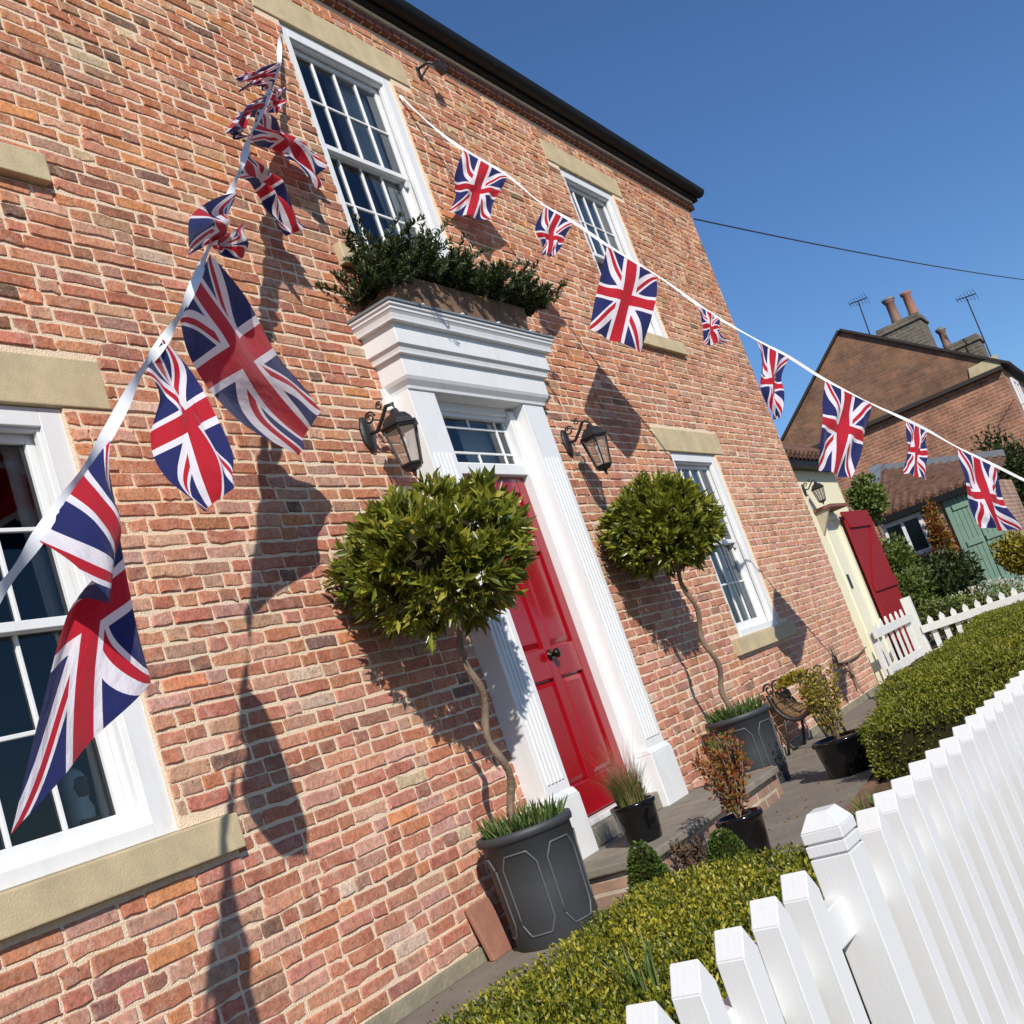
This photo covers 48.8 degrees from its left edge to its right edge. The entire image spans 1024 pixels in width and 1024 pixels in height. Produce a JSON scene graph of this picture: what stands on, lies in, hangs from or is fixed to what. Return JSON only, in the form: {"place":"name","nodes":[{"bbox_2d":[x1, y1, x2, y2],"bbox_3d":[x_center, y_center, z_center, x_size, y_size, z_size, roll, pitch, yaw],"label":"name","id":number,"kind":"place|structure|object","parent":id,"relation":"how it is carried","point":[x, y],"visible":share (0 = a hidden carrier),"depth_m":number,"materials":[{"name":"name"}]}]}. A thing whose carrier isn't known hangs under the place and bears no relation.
{"place":"outdoors","nodes":[
{"label":"outdoors","id":0,"kind":"place"},
{"bbox_2d":[582,723,652,808],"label":"ornamental grass","id":1,"kind":"object","parent":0,"point":[627,790],"depth_m":6.22,"materials":[{"name":"green plant"}]},
{"bbox_2d":[396,663,915,1023],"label":"path","id":2,"kind":"structure","parent":0,"point":[813,791],"depth_m":6.68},
{"bbox_2d":[464,897,514,961],"bbox_3d":[-0.111,2.080,5.634,0.087,0.270,0.200,-25,-11,28],"label":"clay tile","id":3,"kind":"object","parent":2,"relation":"on","point":[493,936],"visible":1,"depth_m":5.61,"materials":[{"name":"ceramic"}]},
{"bbox_2d":[476,808,598,952],"bbox_3d":[0.145,1.831,5.617,0.504,0.560,0.504,-25,-11,28],"label":"planter","id":4,"kind":"object","parent":2,"relation":"on","point":[539,875],"visible":0.96,"depth_m":5.43,"materials":[{"name":"grey"}]},
{"bbox_2d":[319,464,539,824],"bbox_3d":[-0.202,0.682,5.612,1.029,1.918,1.178,-25,-11,28],"label":"bay tree","id":5,"kind":"object","parent":4,"relation":"on","point":[438,550],"visible":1,"depth_m":5.47,"materials":[{"name":"green plant"}]},
{"bbox_2d":[474,793,568,839],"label":"bulb plants","id":6,"kind":"object","parent":4,"relation":"on","point":[534,815],"visible":0.82,"depth_m":5.58,"materials":[{"name":"green plant"}]},
{"bbox_2d":[433,736,887,1010],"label":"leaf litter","id":7,"kind":"object","parent":2,"relation":"on","point":[768,829],"visible":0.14,"depth_m":6.52,"materials":[{"name":"brown plant"}]},
{"bbox_2d":[583,765,783,908],"bbox_3d":[0.977,1.956,6.843,0.776,0.206,2.227,-25,-11,28],"label":"doorstep","id":8,"kind":"object","parent":2,"relation":"on","point":[694,812],"visible":0.56,"depth_m":6.41,"materials":[{"name":"stone"}]},
{"bbox_2d":[610,794,661,846],"bbox_3d":[0.701,1.712,6.239,0.264,0.220,0.264,-25,-11,28],"label":"plant pot","id":9,"kind":"object","parent":8,"relation":"on","point":[638,821],"visible":0.9,"depth_m":6.14,"materials":[{"name":"black ceramic"}]},
{"bbox_2d":[668,835,704,870],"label":"dried plant","id":10,"kind":"object","parent":2,"relation":"on","point":[683,855],"visible":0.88,"depth_m":5.89,"materials":[{"name":"brown plant"}]},
{"bbox_2d":[715,806,771,860],"bbox_3d":[1.192,1.657,5.740,0.255,0.240,0.255,-25,-11,28],"label":"plant pot","id":11,"kind":"object","parent":2,"relation":"on","point":[748,827],"visible":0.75,"depth_m":5.65,"materials":[{"name":"black ceramic"}]},
{"bbox_2d":[689,727,753,817],"bbox_3d":[1.081,1.338,5.796,0.320,0.510,0.301,-25,-11,28],"label":"russet shrub","id":12,"kind":"object","parent":11,"relation":"on","point":[731,801],"visible":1,"depth_m":5.78,"materials":[{"name":"brown plant"}]},
{"bbox_2d":[705,703,790,783],"bbox_3d":[1.772,1.778,8.418,0.504,0.560,0.504,-25,-11,28],"label":"planter","id":13,"kind":"object","parent":2,"relation":"on","point":[755,729],"visible":0.52,"depth_m":8.23,"materials":[{"name":"grey"}]},
{"bbox_2d":[596,465,736,713],"bbox_3d":[1.320,0.602,8.303,0.973,2.005,1.018,-25,-11,28],"label":"bay tree","id":14,"kind":"object","parent":13,"relation":"on","point":[669,521],"visible":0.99,"depth_m":8.18,"materials":[{"name":"green plant"}]},
{"bbox_2d":[702,692,764,723],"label":"bulb plants","id":15,"kind":"object","parent":13,"relation":"on","point":[748,705],"visible":0.8,"depth_m":8.38,"materials":[{"name":"green plant"}]},
{"bbox_2d":[762,665,846,755],"bbox_3d":[2.581,1.736,9.949,0.437,0.644,0.520,-25,-11,28],"label":"chair","id":16,"kind":"object","parent":2,"relation":"on","point":[793,707],"visible":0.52,"depth_m":9.88,"materials":[{"name":"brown wood"}]},
{"bbox_2d":[773,668,811,690],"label":"trailing plant","id":17,"kind":"object","parent":16,"relation":"in","point":[785,680],"visible":0.66,"depth_m":9.89,"materials":[{"name":"yellow plant"}]},
{"bbox_2d":[811,728,871,779],"bbox_3d":[2.231,1.625,7.565,0.378,0.250,0.378,-25,-11,28],"label":"plant pot","id":18,"kind":"object","parent":2,"relation":"on","point":[844,755],"visible":0.84,"depth_m":7.43,"materials":[{"name":"black ceramic"}]},
{"bbox_2d":[787,663,844,738],"bbox_3d":[2.107,1.292,7.639,0.273,0.540,0.319,-10,-14,-42],"label":"golden shrub","id":19,"kind":"object","parent":18,"relation":"on","point":[816,705],"visible":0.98,"depth_m":7.61,"materials":[{"name":"yellow plant"}]},
{"bbox_2d":[900,586,1023,656],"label":"dividing fence","id":20,"kind":"object","parent":2,"relation":"on","point":[920,629],"visible":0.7,"depth_m":14.88,"materials":[{"name":"white paint"}]},
{"bbox_2d":[405,0,1023,438],"label":"sky","id":21,"kind":"structure","parent":0,"point":[894,129],"materials":[{"name":"blue"}]},
{"bbox_2d":[703,731,733,754],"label":"sprig plant","id":22,"kind":"object","parent":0,"point":[716,746],"visible":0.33,"depth_m":7.56,"materials":[{"name":"green plant"}]},
{"bbox_2d":[711,748,741,784],"bbox_3d":[1.441,1.705,7.544,0.184,0.200,0.184,-25,-11,28],"label":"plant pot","id":23,"kind":"object","parent":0,"point":[731,757],"visible":0.18,"depth_m":7.48,"materials":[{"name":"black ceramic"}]},
{"bbox_2d":[802,630,958,869],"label":"garden ground","id":24,"kind":"structure","parent":0,"point":[882,785],"depth_m":6.83,"materials":[{"name":"brown soil"}]},
{"bbox_2d":[0,0,880,1023],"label":"brick house","id":25,"kind":"structure","parent":24,"relation":"on","point":[288,768],"depth_m":6.06,"materials":[{"name":"brick"}]},
{"bbox_2d":[58,769,101,828],"bbox_3d":[-1.677,1.140,4.377,0.130,0.296,0.124,-25,-11,28],"label":"figurine","id":26,"kind":"object","parent":25,"relation":"on","point":[73,787],"visible":0.63,"depth_m":4.34,"materials":[{"name":"blue ceramic"}]},
{"bbox_2d":[0,405,177,891],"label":"window","id":27,"kind":"structure","parent":25,"relation":"in","point":[121,767],"depth_m":4.54,"materials":[{"name":"white paint"}]},
{"bbox_2d":[0,26,326,833],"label":"bunting","id":28,"kind":"object","parent":25,"relation":"hanging from","point":[98,682],"visible":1,"depth_m":3.50,"materials":[{"name":"multicoloured fabric"}]},
{"bbox_2d":[280,23,449,259],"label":"window","id":29,"kind":"structure","parent":25,"relation":"in","point":[335,88],"depth_m":8.24,"materials":[{"name":"white paint"}]},
{"bbox_2d":[358,401,423,476],"bbox_3d":[-0.659,-0.409,6.378,0.348,0.503,0.210,-25,-11,28],"label":"wall lantern","id":30,"kind":"object","parent":25,"relation":"attached to","point":[397,422],"depth_m":6.34,"materials":[{"name":"black metal"}]},
{"bbox_2d":[415,59,445,80],"bbox_3d":[-0.629,-3.534,8.998,0.219,0.122,0.160,-25,-11,28],"label":"iron bracket","id":31,"kind":"object","parent":25,"relation":"attached to","point":[439,67],"visible":1,"depth_m":8.97,"materials":[{"name":"black metal"}]},
{"bbox_2d":[314,211,568,330],"bbox_3d":[-0.419,-1.506,7.549,0.931,0.573,2.399,-25,-11,28],"label":"window box","id":32,"kind":"object","parent":25,"relation":"on","point":[398,267],"visible":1,"depth_m":7.14,"materials":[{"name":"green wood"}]},
{"bbox_2d":[444,420,517,464],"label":"transom window","id":33,"kind":"structure","parent":25,"relation":"in","point":[471,443],"depth_m":7.84,"materials":[{"name":"white paint"}]},
{"bbox_2d":[463,477,628,815],"bbox_3d":[0.219,0.807,7.257,0.119,2.240,0.920,-25,-11,28],"label":"door","id":34,"kind":"structure","parent":25,"relation":"in","point":[567,690],"depth_m":7.29,"materials":[{"name":"red paint"}]},
{"bbox_2d":[560,418,611,474],"bbox_3d":[0.590,-0.492,8.531,0.348,0.503,0.210,-25,-11,28],"label":"wall lantern","id":35,"kind":"object","parent":25,"relation":"attached to","point":[591,433],"depth_m":8.49,"materials":[{"name":"black metal"}]},
{"bbox_2d":[559,168,666,337],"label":"window","id":36,"kind":"structure","parent":25,"relation":"in","point":[595,208],"depth_m":11.59,"materials":[{"name":"white paint"}]},
{"bbox_2d":[399,95,1023,530],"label":"bunting","id":37,"kind":"object","parent":25,"relation":"hanging from","point":[625,299],"visible":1,"depth_m":9.20,"materials":[{"name":"multicoloured fabric"}]},
{"bbox_2d":[669,452,778,636],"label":"window","id":38,"kind":"structure","parent":25,"relation":"in","point":[738,576],"depth_m":11.12,"materials":[{"name":"white paint"}]},
{"bbox_2d":[828,643,865,688],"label":"climber stem","id":39,"kind":"object","parent":25,"relation":"attached to","point":[851,673],"visible":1,"depth_m":12.29,"materials":[{"name":"brown plant"}]},
{"bbox_2d":[694,218,1023,279],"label":"overhead cable","id":40,"kind":"object","parent":25,"relation":"attached to","point":[843,249],"visible":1,"depth_m":17.05,"materials":[{"name":"black metal"}]},
{"bbox_2d":[868,609,926,675],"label":"garden gate","id":41,"kind":"structure","parent":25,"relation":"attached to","point":[890,627],"depth_m":13.93,"materials":[{"name":"white paint"}]},
{"bbox_2d":[426,839,871,1023],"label":"box hedge","id":42,"kind":"object","parent":24,"relation":"on","point":[583,986],"visible":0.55,"depth_m":3.31,"materials":[{"name":"green plant"}]},
{"bbox_2d":[591,924,669,1002],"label":"daffodil leaves","id":43,"kind":"object","parent":42,"relation":"on","point":[649,964],"visible":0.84,"depth_m":2.93,"materials":[{"name":"green plant"}]},
{"bbox_2d":[626,840,673,923],"bbox_3d":[0.597,1.598,4.732,0.304,0.457,0.307,-25,-11,28],"label":"clipped box cone","id":44,"kind":"object","parent":24,"relation":"on","point":[643,865],"visible":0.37,"depth_m":4.71,"materials":[{"name":"green plant"}]},
{"bbox_2d":[704,827,766,888],"bbox_3d":[0.935,1.520,4.764,0.338,0.380,0.337,-25,-11,28],"label":"clipped box cone","id":45,"kind":"object","parent":24,"relation":"on","point":[727,842],"visible":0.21,"depth_m":4.74,"materials":[{"name":"green plant"}]},
{"bbox_2d":[626,670,1023,1023],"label":"picket fence","id":46,"kind":"object","parent":24,"relation":"on","point":[917,914],"visible":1,"depth_m":2.29,"materials":[{"name":"white paint"}]},
{"bbox_2d":[790,770,883,864],"bbox_3d":[3.686,1.692,9.795,0.360,0.064,11.438,-25,-11,27],"label":"path edging","id":47,"kind":"object","parent":24,"relation":"on","point":[871,784],"visible":0.1,"depth_m":6.68,"materials":[{"name":"brown brick"}]},
{"bbox_2d":[781,441,909,683],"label":"cream cottage","id":48,"kind":"structure","parent":24,"relation":"on","point":[856,591],"depth_m":15.08,"materials":[{"name":"beige paint"}]},
{"bbox_2d":[801,479,825,503],"bbox_3d":[3.950,-0.258,14.682,0.264,0.382,0.159,-25,-11,28],"label":"wall lantern","id":49,"kind":"object","parent":48,"relation":"attached to","point":[816,486],"depth_m":14.65,"materials":[{"name":"black metal"}]},
{"bbox_2d":[827,520,889,665],"bbox_3d":[4.617,1.122,15.086,0.080,2.160,0.656,-25,-11,28],"label":"door","id":50,"kind":"structure","parent":48,"relation":"in","point":[831,527],"depth_m":15.20,"materials":[{"name":"beige paint"}]},
{"bbox_2d":[840,510,914,659],"bbox_3d":[5.312,1.012,16.102,0.060,2.220,1.494,-25,-11,28],"label":"red door leaf","id":51,"kind":"object","parent":48,"relation":"attached to","point":[875,565],"visible":0.61,"depth_m":15.99,"materials":[{"name":"paint"}]},
{"bbox_2d":[842,470,891,543],"bbox_3d":[6.939,0.787,20.657,0.820,3.308,0.786,-25,-11,28],"label":"garden shrub","id":52,"kind":"object","parent":24,"relation":"on","point":[862,493],"visible":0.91,"depth_m":20.71,"materials":[{"name":"green plant"}]},
{"bbox_2d":[843,780,891,827],"bbox_3d":[1.886,1.518,5.871,0.504,0.150,0.511,-25,-11,28],"label":"grass tuft","id":53,"kind":"object","parent":24,"relation":"on","point":[870,801],"visible":0.14,"depth_m":6.02,"materials":[{"name":"green plant"}]},
{"bbox_2d":[879,531,931,641],"bbox_3d":[6.945,1.308,19.853,0.945,2.060,1.009,-25,-11,28],"label":"evergreen shrub","id":54,"kind":"object","parent":24,"relation":"on","point":[899,555],"visible":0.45,"depth_m":19.71,"materials":[{"name":"green plant"}]},
{"bbox_2d":[893,561,938,634],"bbox_3d":[6.262,1.486,17.740,1.154,1.451,1.148,-25,-11,28],"label":"laurel shrub","id":55,"kind":"object","parent":24,"relation":"on","point":[916,591],"visible":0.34,"depth_m":17.53,"materials":[{"name":"green plant"}]},
{"bbox_2d":[854,599,1023,781],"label":"box hedge","id":56,"kind":"object","parent":24,"relation":"on","point":[978,661],"visible":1,"depth_m":7.06,"materials":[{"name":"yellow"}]},
{"bbox_2d":[915,591,972,638],"bbox_3d":[6.276,1.594,16.421,0.946,0.792,1.000,-25,-11,28],"label":"garden shrub","id":57,"kind":"object","parent":24,"relation":"on","point":[935,609],"visible":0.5,"depth_m":16.26,"materials":[{"name":"green plant"}]},
{"bbox_2d":[869,449,1023,636],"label":"outbuilding","id":58,"kind":"structure","parent":24,"relation":"on","point":[943,485],"depth_m":21.07,"materials":[{"name":"brick"}]},
{"bbox_2d":[882,511,931,554],"bbox_3d":[7.420,0.481,21.157,0.765,0.756,0.030,-25,-11,28],"label":"window","id":59,"kind":"structure","parent":58,"relation":"in","point":[911,527],"depth_m":21.11,"materials":[{"name":"black glass"}]},
{"bbox_2d":[922,497,959,556],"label":"shrub","id":60,"kind":"object","parent":58,"relation":"attached to","point":[939,535],"depth_m":20.45,"materials":[{"name":"orange plant"}]},
{"bbox_2d":[947,493,1007,595],"bbox_3d":[8.486,0.703,20.491,0.332,2.233,0.065,-25,-11,28],"label":"door","id":61,"kind":"structure","parent":58,"relation":"in","point":[960,506],"depth_m":20.53,"materials":[{"name":"green paint"}]},
{"bbox_2d":[966,493,1023,595],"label":"door","id":62,"kind":"structure","parent":58,"relation":"in","point":[990,535],"depth_m":20.31,"materials":[{"name":"green paint"}]},
{"bbox_2d":[913,544,988,629],"bbox_3d":[7.039,1.254,18.079,1.370,1.492,1.203,-11,-13,-39],"label":"evergreen shrub","id":63,"kind":"object","parent":24,"relation":"on","point":[951,572],"visible":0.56,"depth_m":17.87,"materials":[{"name":"green plant"}]},
{"bbox_2d":[928,575,1023,638],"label":"flowering shrub","id":64,"kind":"object","parent":24,"relation":"on","point":[977,595],"visible":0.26,"depth_m":16.84,"materials":[{"name":"green plant"}]},
{"bbox_2d":[970,423,1023,506],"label":"yew tree","id":65,"kind":"object","parent":24,"relation":"on","point":[1013,463],"visible":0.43,"depth_m":23.68,"materials":[{"name":"green plant"}]},
{"bbox_2d":[988,530,1023,579],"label":"golden bush","id":66,"kind":"object","parent":24,"relation":"on","point":[1010,553],"visible":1,"depth_m":17.38,"materials":[{"name":"yellow plant"}]},
{"bbox_2d":[780,290,1023,544],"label":"gabled house","id":67,"kind":"structure","parent":0,"point":[960,393],"depth_m":28.96,"materials":[{"name":"brick"}]},
{"bbox_2d":[848,294,869,333],"bbox_3d":[9.559,-5.043,30.263,0.179,1.648,0.552,-11,-13,-41],"label":"tv aerial","id":68,"kind":"object","parent":67,"relation":"attached to","point":[861,309],"visible":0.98,"depth_m":30.30,"materials":[{"name":"black metal"}]},
{"bbox_2d":[955,289,991,356],"bbox_3d":[12.323,-4.965,29.799,0.179,1.867,0.552,-11,-13,-41],"label":"tv aerial","id":69,"kind":"object","parent":67,"relation":"attached to","point":[974,315],"visible":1,"depth_m":29.80,"materials":[{"name":"black metal"}]},
{"bbox_2d":[1010,377,1023,409],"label":"window","id":70,"kind":"structure","parent":67,"relation":"in","point":[1017,388],"depth_m":28.66,"materials":[{"name":"white paint"}]}
]}

